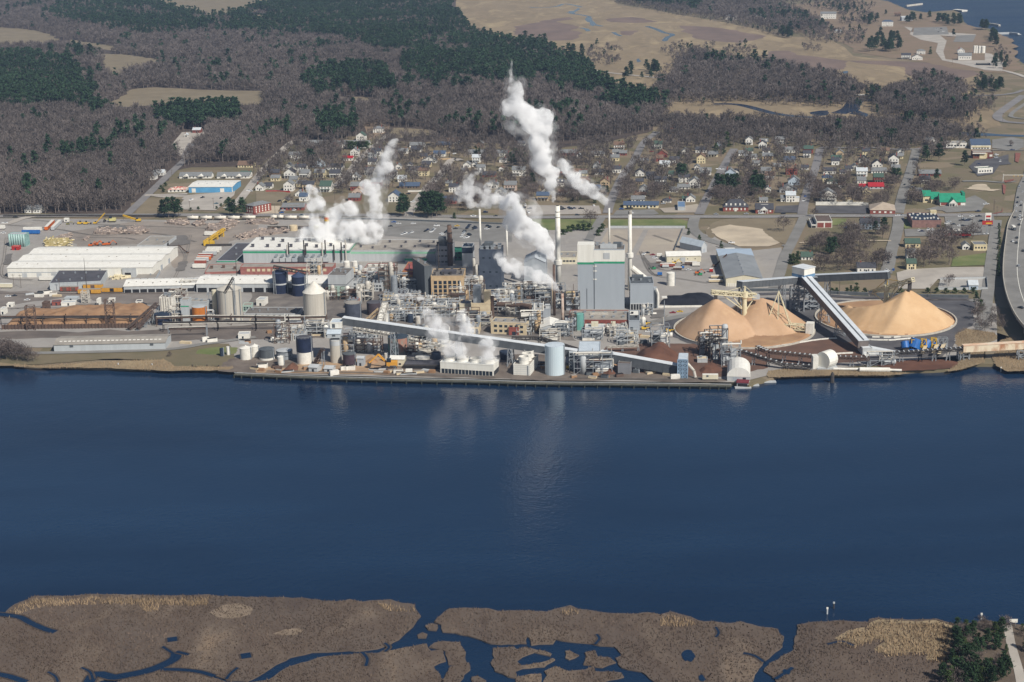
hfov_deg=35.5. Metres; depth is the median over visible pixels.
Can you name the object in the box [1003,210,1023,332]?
road bridge
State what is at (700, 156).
house
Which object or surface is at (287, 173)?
house
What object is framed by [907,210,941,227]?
supermarket
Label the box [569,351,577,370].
stair tower
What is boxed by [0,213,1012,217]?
road
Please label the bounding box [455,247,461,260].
green plant
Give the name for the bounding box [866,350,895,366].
machinery deck
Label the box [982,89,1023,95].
road
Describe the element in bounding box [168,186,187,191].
garden store
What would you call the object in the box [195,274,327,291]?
loading shed
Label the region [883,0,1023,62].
inlet water
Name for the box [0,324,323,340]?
pipe yard
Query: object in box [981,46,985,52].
fuel tank
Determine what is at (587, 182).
bare tree
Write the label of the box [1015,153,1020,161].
brick pavement
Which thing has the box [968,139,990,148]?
pharmacy
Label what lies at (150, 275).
lean to
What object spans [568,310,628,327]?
brick annex
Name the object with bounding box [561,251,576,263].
tan store
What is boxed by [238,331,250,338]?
crusher hut
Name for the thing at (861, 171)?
house
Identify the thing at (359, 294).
surge vessel
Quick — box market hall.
[869,202,894,213]
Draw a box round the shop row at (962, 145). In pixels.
[945,141,966,147]
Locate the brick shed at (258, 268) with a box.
[240,263,335,274]
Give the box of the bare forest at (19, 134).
[0,0,1012,213]
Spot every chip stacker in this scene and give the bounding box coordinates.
[711,286,814,333]
[868,277,914,302]
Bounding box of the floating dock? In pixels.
[735,386,750,388]
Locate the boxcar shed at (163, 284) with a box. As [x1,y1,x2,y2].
[123,276,198,292]
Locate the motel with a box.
[623,201,658,207]
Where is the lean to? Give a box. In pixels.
[135,270,159,278]
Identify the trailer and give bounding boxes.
[0,283,12,287]
[21,230,39,233]
[23,227,41,230]
[39,276,53,280]
[44,220,54,229]
[51,220,61,229]
[192,263,205,268]
[194,260,206,262]
[196,257,208,261]
[197,255,210,260]
[198,253,212,257]
[202,251,216,255]
[204,231,222,235]
[205,248,219,252]
[207,246,221,250]
[702,373,717,379]
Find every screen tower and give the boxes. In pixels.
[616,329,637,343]
[650,317,672,346]
[697,331,712,354]
[704,329,720,343]
[709,324,727,360]
[720,340,741,366]
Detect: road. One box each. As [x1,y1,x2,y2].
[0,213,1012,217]
[0,216,36,224]
[0,336,256,353]
[123,143,194,213]
[144,193,186,195]
[223,140,292,207]
[334,134,390,185]
[403,158,462,215]
[584,218,604,240]
[597,70,656,77]
[603,131,659,212]
[628,312,691,330]
[687,217,740,248]
[695,148,737,213]
[759,292,968,298]
[769,217,808,287]
[797,149,823,213]
[818,147,917,149]
[880,217,903,273]
[895,148,919,212]
[962,180,1015,182]
[968,294,991,300]
[975,220,1001,327]
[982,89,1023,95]
[992,95,1023,123]
[1001,70,1023,76]
[1004,625,1023,681]
[1008,103,1023,118]
[1013,174,1023,216]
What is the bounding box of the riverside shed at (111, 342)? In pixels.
[53,334,170,350]
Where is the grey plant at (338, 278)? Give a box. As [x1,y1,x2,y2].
[328,268,353,295]
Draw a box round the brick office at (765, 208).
[754,203,773,213]
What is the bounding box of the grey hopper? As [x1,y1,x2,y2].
[532,303,550,316]
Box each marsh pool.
[681,650,695,661]
[699,675,705,680]
[783,669,789,674]
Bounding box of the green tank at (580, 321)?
[574,312,584,329]
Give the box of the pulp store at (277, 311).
[244,307,302,315]
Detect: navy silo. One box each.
[272,268,288,293]
[291,272,305,296]
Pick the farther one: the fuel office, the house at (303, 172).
the fuel office
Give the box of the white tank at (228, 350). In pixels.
[226,346,229,354]
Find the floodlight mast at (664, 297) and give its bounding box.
[661,296,666,331]
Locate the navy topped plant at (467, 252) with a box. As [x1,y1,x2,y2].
[462,243,473,266]
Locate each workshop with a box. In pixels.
[188,180,240,192]
[678,201,684,209]
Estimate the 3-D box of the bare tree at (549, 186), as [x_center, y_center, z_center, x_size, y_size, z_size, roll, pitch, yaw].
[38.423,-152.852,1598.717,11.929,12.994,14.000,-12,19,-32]
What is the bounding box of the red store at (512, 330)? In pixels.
[509,327,518,334]
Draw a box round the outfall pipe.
[859,367,901,371]
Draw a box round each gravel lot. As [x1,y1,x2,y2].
[151,191,234,209]
[600,229,643,252]
[636,229,682,254]
[659,204,697,212]
[897,267,983,288]
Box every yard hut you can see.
[0,306,7,313]
[6,302,14,306]
[42,300,50,307]
[52,300,60,305]
[61,300,76,305]
[64,296,79,299]
[96,297,101,304]
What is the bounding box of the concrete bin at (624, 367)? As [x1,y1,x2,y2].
[618,360,631,373]
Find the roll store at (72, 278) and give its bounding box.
[49,269,107,289]
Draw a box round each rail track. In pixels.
[0,292,249,293]
[787,297,967,299]
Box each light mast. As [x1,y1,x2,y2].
[24,305,36,329]
[103,299,115,323]
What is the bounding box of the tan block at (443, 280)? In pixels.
[431,267,465,297]
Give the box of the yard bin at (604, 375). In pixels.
[601,374,608,377]
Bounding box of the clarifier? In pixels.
[154,311,171,324]
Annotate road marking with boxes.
[399,214,984,216]
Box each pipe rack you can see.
[164,305,180,320]
[168,284,187,308]
[179,278,198,289]
[206,292,212,312]
[207,309,215,320]
[271,314,290,343]
[281,320,304,336]
[288,316,315,333]
[305,318,328,333]
[306,258,324,274]
[325,285,336,299]
[340,285,355,299]
[340,328,364,340]
[341,329,354,354]
[345,265,363,276]
[349,330,376,345]
[354,269,376,279]
[355,338,383,352]
[356,281,373,300]
[367,266,381,281]
[377,262,397,289]
[379,294,404,306]
[380,307,402,318]
[388,308,413,321]
[390,294,413,306]
[394,264,409,287]
[398,307,424,319]
[399,277,416,290]
[400,291,425,305]
[405,339,424,354]
[410,305,435,317]
[413,325,440,344]
[414,292,437,301]
[418,339,437,354]
[423,304,445,317]
[424,295,446,302]
[426,327,451,347]
[432,300,458,317]
[437,291,459,302]
[447,299,462,313]
[448,280,468,300]
[455,307,480,325]
[464,273,478,295]
[468,311,492,325]
[471,275,484,295]
[491,289,510,299]
[491,293,514,309]
[494,284,517,301]
[502,281,529,297]
[505,300,530,314]
[512,278,539,299]
[515,299,540,314]
[516,319,531,334]
[519,301,543,332]
[523,280,550,300]
[534,283,562,301]
[539,325,560,341]
[551,280,565,308]
[554,319,572,336]
[564,312,576,331]
[565,284,579,309]
[582,327,602,340]
[606,325,617,333]
[609,322,627,336]
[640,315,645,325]
[641,302,655,315]
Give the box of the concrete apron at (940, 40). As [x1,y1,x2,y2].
[905,27,1002,70]
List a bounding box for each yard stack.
[179,340,191,343]
[311,333,322,335]
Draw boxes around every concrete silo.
[217,284,242,320]
[302,281,326,319]
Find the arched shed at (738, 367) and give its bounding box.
[727,357,749,381]
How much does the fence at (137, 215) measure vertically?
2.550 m
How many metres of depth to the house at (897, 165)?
1678.84 m
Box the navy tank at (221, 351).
[219,347,223,355]
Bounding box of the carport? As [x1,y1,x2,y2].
[809,218,815,227]
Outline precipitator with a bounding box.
[540,317,559,333]
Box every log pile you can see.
[54,232,72,238]
[82,235,89,240]
[93,226,122,234]
[123,224,149,233]
[164,218,189,225]
[192,219,206,225]
[205,223,235,230]
[218,218,239,224]
[234,227,289,239]
[245,217,278,224]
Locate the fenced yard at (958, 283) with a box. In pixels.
[938,279,982,286]
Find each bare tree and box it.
[0,336,21,354]
[0,342,14,359]
[1,341,18,358]
[8,345,24,359]
[13,342,31,358]
[19,347,34,360]
[25,349,40,361]
[269,156,278,165]
[295,176,307,187]
[335,180,348,191]
[420,185,435,191]
[429,183,442,190]
[433,180,446,188]
[444,196,453,212]
[448,189,464,205]
[455,186,470,194]
[455,189,467,202]
[459,178,471,191]
[460,197,473,209]
[460,198,474,210]
[462,191,477,206]
[471,187,487,197]
[472,200,481,207]
[479,183,491,192]
[482,193,496,205]
[492,189,507,204]
[499,196,512,208]
[514,194,525,207]
[517,189,530,204]
[519,176,531,184]
[523,182,539,197]
[528,183,539,195]
[536,179,546,191]
[544,183,556,191]
[551,191,561,200]
[553,179,561,190]
[559,183,569,195]
[559,188,575,202]
[565,181,580,190]
[568,185,580,197]
[571,187,585,202]
[581,180,592,188]
[582,207,597,222]
[584,188,598,200]
[586,184,600,193]
[596,187,608,199]
[613,180,631,194]
[614,189,630,199]
[615,185,631,199]
[622,175,635,186]
[626,183,640,195]
[632,180,640,189]
[643,182,662,192]
[649,187,660,196]
[652,183,665,196]
[655,180,672,191]
[664,181,678,195]
[670,76,687,95]
[674,187,683,194]
[683,188,692,194]
[691,178,705,190]
[699,172,711,182]
[705,187,718,202]
[713,185,726,193]
[713,188,726,198]
[718,190,730,202]
[724,187,740,197]
[732,186,749,196]
[735,192,746,200]
[738,180,752,192]
[741,183,753,192]
[745,195,756,202]
[750,187,762,196]
[758,188,770,196]
[763,170,774,183]
[768,191,778,198]
[775,215,791,230]
[791,178,806,192]
[798,172,815,183]
[802,235,818,249]
[803,169,818,180]
[806,182,819,190]
[809,207,818,214]
[809,252,829,268]
[810,183,824,194]
[810,187,825,201]
[810,231,824,247]
[814,237,825,249]
[814,254,834,271]
[817,190,832,200]
[817,229,829,245]
[825,172,841,182]
[829,189,848,201]
[829,253,848,270]
[830,234,846,250]
[833,243,858,261]
[837,221,851,230]
[838,182,848,189]
[838,235,856,251]
[839,169,852,181]
[839,174,851,184]
[840,230,858,238]
[842,173,855,181]
[843,185,863,195]
[843,220,859,232]
[843,243,866,258]
[843,251,860,269]
[846,187,859,201]
[846,230,862,243]
[848,184,865,196]
[849,191,864,200]
[852,222,868,231]
[852,228,867,245]
[856,251,873,261]
[859,239,871,249]
[860,234,876,247]
[862,188,871,198]
[865,192,879,203]
[865,216,880,230]
[867,249,890,269]
[874,224,893,238]
[875,193,887,202]
[875,247,894,265]
[878,189,889,201]
[880,175,894,182]
[880,185,896,195]
[883,173,903,184]
[903,244,917,255]
[904,193,914,203]
[905,185,918,201]
[908,178,921,185]
[908,190,924,202]
[910,245,936,266]
[914,175,927,187]
[921,243,943,264]
[923,182,939,191]
[925,229,945,239]
[926,230,959,253]
[926,233,950,251]
[929,178,943,190]
[933,227,947,243]
[938,244,959,264]
[942,274,957,282]
[944,181,956,187]
[944,230,962,246]
[944,666,965,681]
[946,228,963,243]
[947,176,961,188]
[954,621,969,633]
[955,655,980,674]
[960,226,970,235]
[964,222,984,235]
[965,633,972,641]
[968,306,984,315]
[970,649,986,663]
[973,316,984,325]
[974,298,984,305]
[975,614,991,627]
[977,304,988,313]
[979,320,991,329]
[982,620,992,628]
[986,312,998,325]
[989,306,1001,313]
[996,318,1007,330]
[999,615,1015,629]
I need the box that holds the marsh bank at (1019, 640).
[941,622,1023,681]
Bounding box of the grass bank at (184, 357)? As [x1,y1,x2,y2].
[0,344,234,366]
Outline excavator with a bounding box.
[367,354,397,368]
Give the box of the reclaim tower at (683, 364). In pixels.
[677,353,696,377]
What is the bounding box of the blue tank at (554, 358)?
[545,342,564,375]
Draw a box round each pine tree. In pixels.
[157,199,164,217]
[161,197,173,217]
[168,196,181,217]
[173,198,182,216]
[224,197,231,213]
[228,199,237,212]
[236,197,247,212]
[306,148,316,162]
[396,193,408,212]
[400,195,410,215]
[414,190,426,215]
[421,191,434,213]
[424,190,439,216]
[429,190,444,215]
[437,193,446,213]
[565,42,571,52]
[570,43,575,51]
[579,43,584,52]
[622,66,628,79]
[628,60,634,70]
[652,60,659,71]
[673,162,681,174]
[677,164,686,175]
[711,173,719,186]
[717,174,726,186]
[724,173,730,184]
[727,174,737,188]
[733,173,741,185]
[746,175,758,193]
[754,174,762,188]
[759,174,767,188]
[778,25,784,33]
[825,236,835,252]
[831,236,839,254]
[865,37,873,49]
[871,37,878,47]
[871,221,878,232]
[873,32,880,41]
[879,35,886,49]
[879,217,888,234]
[886,129,893,140]
[888,39,895,51]
[889,31,895,39]
[891,168,900,179]
[896,40,901,50]
[921,144,930,161]
[932,168,939,180]
[933,143,944,155]
[936,661,947,678]
[941,13,947,23]
[947,647,956,662]
[949,626,962,641]
[949,657,957,672]
[950,13,956,21]
[951,616,960,628]
[953,637,963,655]
[954,656,965,676]
[956,661,975,681]
[957,643,971,658]
[960,150,968,165]
[963,625,971,635]
[966,650,974,664]
[967,661,979,681]
[968,643,976,651]
[969,619,977,636]
[971,653,984,672]
[972,637,981,651]
[976,637,986,651]
[980,18,985,28]
[980,77,987,91]
[981,657,992,674]
[982,628,992,642]
[985,664,998,681]
[987,34,993,41]
[987,78,993,90]
[990,632,1001,648]
[992,35,999,43]
[992,52,999,61]
[992,58,997,67]
[992,78,999,90]
[996,659,1008,679]
[997,77,1004,89]
[997,616,1008,630]
[997,628,1005,641]
[997,650,1007,661]
[1002,654,1012,673]
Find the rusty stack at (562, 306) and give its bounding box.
[561,293,563,319]
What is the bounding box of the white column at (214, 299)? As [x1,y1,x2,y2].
[211,289,218,318]
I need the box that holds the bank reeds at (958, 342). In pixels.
[14,328,1023,377]
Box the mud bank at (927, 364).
[877,359,957,370]
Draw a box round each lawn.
[135,197,182,213]
[256,191,285,203]
[363,119,392,139]
[531,219,595,229]
[610,219,687,227]
[799,152,814,165]
[832,219,845,224]
[904,219,910,228]
[951,253,985,265]
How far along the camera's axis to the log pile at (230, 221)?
1489.11 m
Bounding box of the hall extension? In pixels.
[351,239,437,260]
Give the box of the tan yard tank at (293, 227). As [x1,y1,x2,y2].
[289,224,297,230]
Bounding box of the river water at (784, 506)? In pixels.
[0,366,1023,681]
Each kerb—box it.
[81,215,1012,217]
[148,213,948,215]
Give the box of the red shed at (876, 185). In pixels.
[867,182,883,188]
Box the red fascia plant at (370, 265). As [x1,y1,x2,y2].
[364,263,394,272]
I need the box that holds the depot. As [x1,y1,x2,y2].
[814,215,831,227]
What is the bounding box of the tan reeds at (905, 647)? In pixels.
[9,595,951,662]
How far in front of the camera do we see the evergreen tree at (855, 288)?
1197.74 m
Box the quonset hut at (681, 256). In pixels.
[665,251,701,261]
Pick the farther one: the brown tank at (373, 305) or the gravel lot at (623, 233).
the gravel lot at (623, 233)
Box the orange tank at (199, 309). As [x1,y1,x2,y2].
[192,304,206,320]
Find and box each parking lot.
[382,220,511,241]
[524,205,600,214]
[613,209,658,214]
[775,205,798,212]
[815,205,868,213]
[904,229,938,235]
[913,27,948,34]
[928,195,986,211]
[945,216,993,234]
[953,35,975,41]
[969,154,1010,175]
[992,137,1023,149]
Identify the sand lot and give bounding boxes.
[261,206,280,212]
[708,225,779,245]
[967,184,999,190]
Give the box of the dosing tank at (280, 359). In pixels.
[277,355,284,364]
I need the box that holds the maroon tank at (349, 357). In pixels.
[343,351,355,364]
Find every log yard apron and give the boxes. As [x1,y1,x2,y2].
[3,253,12,263]
[69,229,96,235]
[70,221,258,267]
[98,224,126,228]
[169,235,189,245]
[176,261,187,270]
[218,354,726,382]
[648,262,664,267]
[651,309,663,317]
[661,298,975,356]
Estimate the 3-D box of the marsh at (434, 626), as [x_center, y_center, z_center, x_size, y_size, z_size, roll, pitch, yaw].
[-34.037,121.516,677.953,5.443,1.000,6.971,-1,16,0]
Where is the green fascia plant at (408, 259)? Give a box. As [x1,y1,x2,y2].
[405,256,426,261]
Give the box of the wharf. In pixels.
[233,372,731,389]
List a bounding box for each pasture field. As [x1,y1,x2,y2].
[0,27,58,44]
[70,40,117,50]
[101,54,156,76]
[111,87,264,106]
[156,0,266,14]
[341,97,371,100]
[388,128,432,138]
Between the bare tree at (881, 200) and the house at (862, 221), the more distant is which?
the bare tree at (881, 200)
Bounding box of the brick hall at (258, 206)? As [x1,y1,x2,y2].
[245,200,270,213]
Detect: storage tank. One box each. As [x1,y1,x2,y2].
[239,345,251,359]
[251,343,258,356]
[259,346,274,360]
[276,348,292,359]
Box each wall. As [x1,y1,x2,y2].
[1,323,135,329]
[658,305,701,307]
[816,202,867,204]
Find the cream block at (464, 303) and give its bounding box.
[459,300,471,316]
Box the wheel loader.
[103,216,115,221]
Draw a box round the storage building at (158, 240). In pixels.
[137,236,176,245]
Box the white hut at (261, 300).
[256,296,267,305]
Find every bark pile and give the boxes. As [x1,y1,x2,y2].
[284,362,298,369]
[366,357,377,363]
[603,368,614,374]
[636,342,678,362]
[699,363,723,373]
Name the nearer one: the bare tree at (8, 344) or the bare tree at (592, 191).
the bare tree at (8, 344)
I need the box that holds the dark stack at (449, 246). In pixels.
[447,225,452,265]
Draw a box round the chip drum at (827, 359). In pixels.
[811,349,858,369]
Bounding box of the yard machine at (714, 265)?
[712,254,726,266]
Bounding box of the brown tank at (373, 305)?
[367,300,381,315]
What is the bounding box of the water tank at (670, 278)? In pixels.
[667,272,674,285]
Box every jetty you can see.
[906,3,922,6]
[998,32,1020,34]
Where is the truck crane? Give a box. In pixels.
[123,214,140,221]
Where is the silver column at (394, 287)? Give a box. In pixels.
[390,274,397,293]
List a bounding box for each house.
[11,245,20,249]
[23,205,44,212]
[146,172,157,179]
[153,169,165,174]
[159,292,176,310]
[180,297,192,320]
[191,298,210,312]
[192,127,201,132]
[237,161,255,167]
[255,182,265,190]
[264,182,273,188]
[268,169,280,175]
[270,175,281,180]
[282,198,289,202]
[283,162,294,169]
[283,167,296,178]
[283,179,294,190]
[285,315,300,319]
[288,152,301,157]
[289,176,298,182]
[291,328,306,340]
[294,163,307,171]
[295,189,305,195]
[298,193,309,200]
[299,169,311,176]
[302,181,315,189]
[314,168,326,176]
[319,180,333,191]
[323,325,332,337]
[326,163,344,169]
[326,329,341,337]
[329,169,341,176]
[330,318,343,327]
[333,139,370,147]
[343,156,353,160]
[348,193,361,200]
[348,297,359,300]
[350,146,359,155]
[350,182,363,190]
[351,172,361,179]
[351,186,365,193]
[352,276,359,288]
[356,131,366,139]
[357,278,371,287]
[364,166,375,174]
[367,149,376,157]
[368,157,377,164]
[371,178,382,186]
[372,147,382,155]
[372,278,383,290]
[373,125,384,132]
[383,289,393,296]
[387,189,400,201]
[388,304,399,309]
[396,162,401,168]
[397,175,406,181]
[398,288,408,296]
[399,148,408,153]
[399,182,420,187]
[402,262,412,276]
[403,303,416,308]
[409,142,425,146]
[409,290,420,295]
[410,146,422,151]
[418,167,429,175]
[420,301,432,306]
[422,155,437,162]
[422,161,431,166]
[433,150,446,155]
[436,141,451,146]
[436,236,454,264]
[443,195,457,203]
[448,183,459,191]
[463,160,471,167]
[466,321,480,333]
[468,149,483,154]
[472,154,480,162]
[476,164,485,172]
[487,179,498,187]
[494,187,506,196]
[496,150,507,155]
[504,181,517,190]
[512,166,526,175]
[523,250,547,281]
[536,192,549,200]
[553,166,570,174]
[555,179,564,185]
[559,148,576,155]
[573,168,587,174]
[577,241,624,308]
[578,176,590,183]
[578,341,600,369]
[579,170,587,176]
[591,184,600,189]
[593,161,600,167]
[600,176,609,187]
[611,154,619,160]
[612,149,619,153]
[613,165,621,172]
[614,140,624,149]
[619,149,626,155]
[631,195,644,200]
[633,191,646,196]
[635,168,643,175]
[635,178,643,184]
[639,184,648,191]
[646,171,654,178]
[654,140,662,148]
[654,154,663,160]
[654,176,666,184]
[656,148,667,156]
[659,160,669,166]
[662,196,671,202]
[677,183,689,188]
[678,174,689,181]
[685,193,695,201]
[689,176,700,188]
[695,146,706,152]
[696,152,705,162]
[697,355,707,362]
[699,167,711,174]
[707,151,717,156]
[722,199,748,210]
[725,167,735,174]
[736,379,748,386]
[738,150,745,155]
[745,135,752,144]
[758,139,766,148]
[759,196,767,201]
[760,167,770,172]
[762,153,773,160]
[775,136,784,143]
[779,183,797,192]
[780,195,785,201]
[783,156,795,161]
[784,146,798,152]
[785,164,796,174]
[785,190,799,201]
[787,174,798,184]
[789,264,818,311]
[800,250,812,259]
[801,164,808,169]
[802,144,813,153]
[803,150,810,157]
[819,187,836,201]
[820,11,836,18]
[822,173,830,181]
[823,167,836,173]
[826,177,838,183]
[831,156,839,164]
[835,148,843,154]
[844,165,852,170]
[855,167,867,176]
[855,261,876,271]
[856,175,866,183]
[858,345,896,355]
[859,217,880,228]
[862,148,870,155]
[870,167,886,172]
[871,158,882,166]
[872,173,883,181]
[882,20,893,25]
[888,153,898,163]
[890,164,900,171]
[895,153,903,158]
[901,53,910,58]
[903,238,920,246]
[905,248,915,257]
[905,258,916,269]
[911,54,922,59]
[916,49,925,53]
[918,169,941,175]
[957,48,964,53]
[960,240,970,249]
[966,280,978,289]
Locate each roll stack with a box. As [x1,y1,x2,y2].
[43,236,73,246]
[109,274,130,279]
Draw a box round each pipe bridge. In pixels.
[0,314,153,325]
[155,313,326,326]
[162,318,325,331]
[167,325,207,335]
[496,301,531,315]
[956,341,1023,360]
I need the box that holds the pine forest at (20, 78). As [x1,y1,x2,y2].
[0,0,1002,307]
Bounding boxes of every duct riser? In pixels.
[472,257,475,274]
[475,264,477,274]
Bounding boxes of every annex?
[122,268,136,276]
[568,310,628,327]
[629,274,658,309]
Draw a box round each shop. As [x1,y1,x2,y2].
[205,263,242,273]
[217,243,249,261]
[943,229,971,236]
[971,150,992,158]
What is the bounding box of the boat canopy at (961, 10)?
[953,9,967,11]
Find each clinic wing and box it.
[921,190,931,202]
[931,192,939,202]
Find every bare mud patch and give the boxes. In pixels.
[209,603,252,617]
[273,628,301,634]
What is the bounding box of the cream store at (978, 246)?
[970,241,986,250]
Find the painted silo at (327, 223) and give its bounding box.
[324,214,329,233]
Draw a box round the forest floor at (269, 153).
[0,0,669,214]
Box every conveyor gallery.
[342,316,577,366]
[601,350,676,373]
[736,276,798,314]
[801,276,868,347]
[814,270,890,301]
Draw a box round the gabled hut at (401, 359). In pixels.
[390,355,406,365]
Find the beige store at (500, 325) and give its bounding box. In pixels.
[491,317,528,334]
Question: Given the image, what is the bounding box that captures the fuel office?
[958,53,971,59]
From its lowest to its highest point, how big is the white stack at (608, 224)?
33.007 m
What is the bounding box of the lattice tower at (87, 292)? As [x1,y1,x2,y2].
[80,290,89,302]
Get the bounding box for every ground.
[0,0,1023,386]
[0,359,232,370]
[767,368,906,376]
[781,0,1022,72]
[835,619,952,659]
[948,329,996,370]
[992,337,1023,370]
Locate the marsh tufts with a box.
[0,593,953,681]
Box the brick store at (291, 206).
[281,203,306,209]
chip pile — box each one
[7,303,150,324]
[675,298,811,346]
[817,290,954,334]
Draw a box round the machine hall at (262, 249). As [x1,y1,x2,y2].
[243,236,358,262]
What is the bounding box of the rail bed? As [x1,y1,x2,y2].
[0,291,163,306]
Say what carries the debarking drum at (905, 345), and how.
on the ground at (948, 164)
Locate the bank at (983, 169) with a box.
[974,166,992,172]
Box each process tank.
[343,260,350,267]
[352,260,357,269]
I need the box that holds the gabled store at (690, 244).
[679,236,706,252]
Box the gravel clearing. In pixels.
[173,131,204,155]
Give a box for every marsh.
[0,594,420,681]
[119,643,445,681]
[417,632,426,638]
[425,623,437,630]
[429,641,466,664]
[434,605,783,681]
[441,662,469,681]
[456,0,1000,129]
[471,676,485,681]
[491,646,554,678]
[516,674,541,681]
[544,666,623,681]
[565,651,578,659]
[583,650,615,667]
[764,617,980,681]
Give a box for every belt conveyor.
[127,302,158,330]
[136,310,154,330]
[224,277,236,320]
[273,265,307,289]
[313,348,324,364]
[352,327,442,351]
[366,308,379,318]
[377,302,388,321]
[512,336,578,348]
[606,344,638,351]
[699,336,720,354]
[738,349,812,369]
[755,345,870,366]
[883,346,963,361]
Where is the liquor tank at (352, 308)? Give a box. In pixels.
[344,299,361,317]
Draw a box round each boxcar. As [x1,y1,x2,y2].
[60,286,68,291]
[69,286,77,291]
[77,288,100,293]
[83,283,102,287]
[101,287,122,292]
[267,225,277,227]
[298,225,308,228]
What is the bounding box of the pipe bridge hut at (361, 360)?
[356,356,365,365]
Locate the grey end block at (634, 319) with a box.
[629,310,639,329]
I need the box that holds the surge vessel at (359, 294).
[356,291,361,303]
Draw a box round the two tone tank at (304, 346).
[295,333,313,364]
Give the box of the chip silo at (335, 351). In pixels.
[329,338,341,362]
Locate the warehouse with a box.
[7,246,177,276]
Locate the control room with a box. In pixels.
[243,302,252,311]
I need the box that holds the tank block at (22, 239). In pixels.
[8,232,29,246]
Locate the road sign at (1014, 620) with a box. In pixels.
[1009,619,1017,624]
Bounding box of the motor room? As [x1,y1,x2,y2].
[249,318,283,320]
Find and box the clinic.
[938,191,965,205]
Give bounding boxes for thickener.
[415,354,429,359]
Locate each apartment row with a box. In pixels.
[179,172,213,178]
[216,172,249,178]
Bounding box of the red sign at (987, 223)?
[982,220,992,234]
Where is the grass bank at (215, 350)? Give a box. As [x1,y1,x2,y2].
[196,347,237,354]
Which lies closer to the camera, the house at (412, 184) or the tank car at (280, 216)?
the tank car at (280, 216)
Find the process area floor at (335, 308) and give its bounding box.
[249,275,576,340]
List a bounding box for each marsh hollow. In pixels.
[513,29,581,40]
[514,22,578,30]
[539,17,572,22]
[606,17,656,22]
[620,31,637,34]
[680,26,764,42]
[768,51,803,63]
[768,55,846,72]
[844,60,979,80]
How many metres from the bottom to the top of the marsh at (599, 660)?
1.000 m
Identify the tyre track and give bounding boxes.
[0,237,19,279]
[2,237,13,278]
[267,370,481,375]
[291,371,485,376]
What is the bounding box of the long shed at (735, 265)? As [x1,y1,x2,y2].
[716,248,762,285]
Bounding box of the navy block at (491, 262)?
[479,241,503,292]
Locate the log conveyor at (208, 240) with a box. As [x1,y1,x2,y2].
[203,228,231,245]
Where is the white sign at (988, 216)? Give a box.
[985,213,991,220]
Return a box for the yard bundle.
[400,372,416,374]
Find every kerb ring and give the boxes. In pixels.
[673,317,815,348]
[815,299,956,336]
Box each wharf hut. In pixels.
[308,364,321,371]
[323,365,335,371]
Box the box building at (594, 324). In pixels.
[585,321,604,333]
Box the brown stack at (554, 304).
[553,264,555,315]
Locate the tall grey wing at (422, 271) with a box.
[412,257,431,296]
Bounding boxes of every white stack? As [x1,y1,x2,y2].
[479,209,481,247]
[506,225,507,256]
[554,205,561,284]
[608,208,609,241]
[626,210,645,289]
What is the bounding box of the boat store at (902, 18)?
[900,16,912,20]
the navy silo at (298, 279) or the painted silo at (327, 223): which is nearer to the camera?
the navy silo at (298, 279)
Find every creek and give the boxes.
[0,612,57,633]
[0,613,56,632]
[0,671,29,681]
[0,672,28,681]
[46,671,60,681]
[79,666,95,679]
[81,667,93,678]
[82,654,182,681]
[84,652,181,681]
[160,645,174,653]
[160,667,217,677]
[160,668,215,676]
[167,636,176,641]
[223,667,239,678]
[225,667,237,678]
[240,652,250,658]
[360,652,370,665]
[362,653,368,665]
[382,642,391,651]
[531,4,580,7]
[592,634,602,644]
[645,26,674,40]
[713,627,721,636]
[714,103,823,117]
[743,652,763,661]
[743,652,765,661]
[772,666,795,679]
[774,667,793,678]
[826,640,853,646]
[827,641,853,645]
[832,97,863,113]
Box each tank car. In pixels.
[187,215,198,219]
[200,215,211,219]
[214,215,225,219]
[228,215,239,219]
[242,215,255,219]
[277,214,283,219]
[284,215,297,219]
[299,215,310,219]
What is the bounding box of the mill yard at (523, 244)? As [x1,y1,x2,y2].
[0,217,996,381]
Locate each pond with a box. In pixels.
[585,16,594,25]
[810,110,828,115]
[849,103,867,115]
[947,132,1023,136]
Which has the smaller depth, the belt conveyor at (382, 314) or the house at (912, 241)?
the belt conveyor at (382, 314)
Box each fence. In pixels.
[3,214,156,216]
[321,217,506,224]
[610,226,684,227]
[746,288,968,297]
[938,276,987,289]
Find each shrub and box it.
[364,140,371,147]
[575,223,580,230]
[581,223,587,230]
[584,223,593,230]
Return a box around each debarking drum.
[901,338,913,349]
[909,337,926,349]
[920,337,936,348]
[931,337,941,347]
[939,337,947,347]
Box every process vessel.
[407,314,413,322]
[415,316,420,323]
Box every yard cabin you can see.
[34,293,43,296]
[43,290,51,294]
[207,337,217,341]
[257,363,265,367]
[329,369,338,375]
[344,365,354,369]
[670,374,679,378]
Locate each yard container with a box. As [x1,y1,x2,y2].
[660,263,674,266]
[692,262,699,265]
[709,279,722,282]
[711,275,723,277]
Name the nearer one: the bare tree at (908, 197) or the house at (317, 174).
the bare tree at (908, 197)
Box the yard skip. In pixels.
[615,373,623,377]
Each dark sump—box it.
[431,351,440,359]
[499,349,510,359]
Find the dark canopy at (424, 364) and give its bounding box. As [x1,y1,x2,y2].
[404,360,440,368]
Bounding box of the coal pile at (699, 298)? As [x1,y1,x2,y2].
[660,292,713,305]
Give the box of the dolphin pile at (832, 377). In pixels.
[830,372,833,382]
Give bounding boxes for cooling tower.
[440,355,498,375]
[513,350,537,375]
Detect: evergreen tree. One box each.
[724,131,730,145]
[789,253,796,263]
[795,251,800,263]
[853,282,860,291]
[941,670,954,681]
[976,666,985,681]
[991,621,998,635]
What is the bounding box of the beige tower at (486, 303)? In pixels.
[471,284,493,320]
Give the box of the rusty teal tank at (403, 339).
[388,333,408,354]

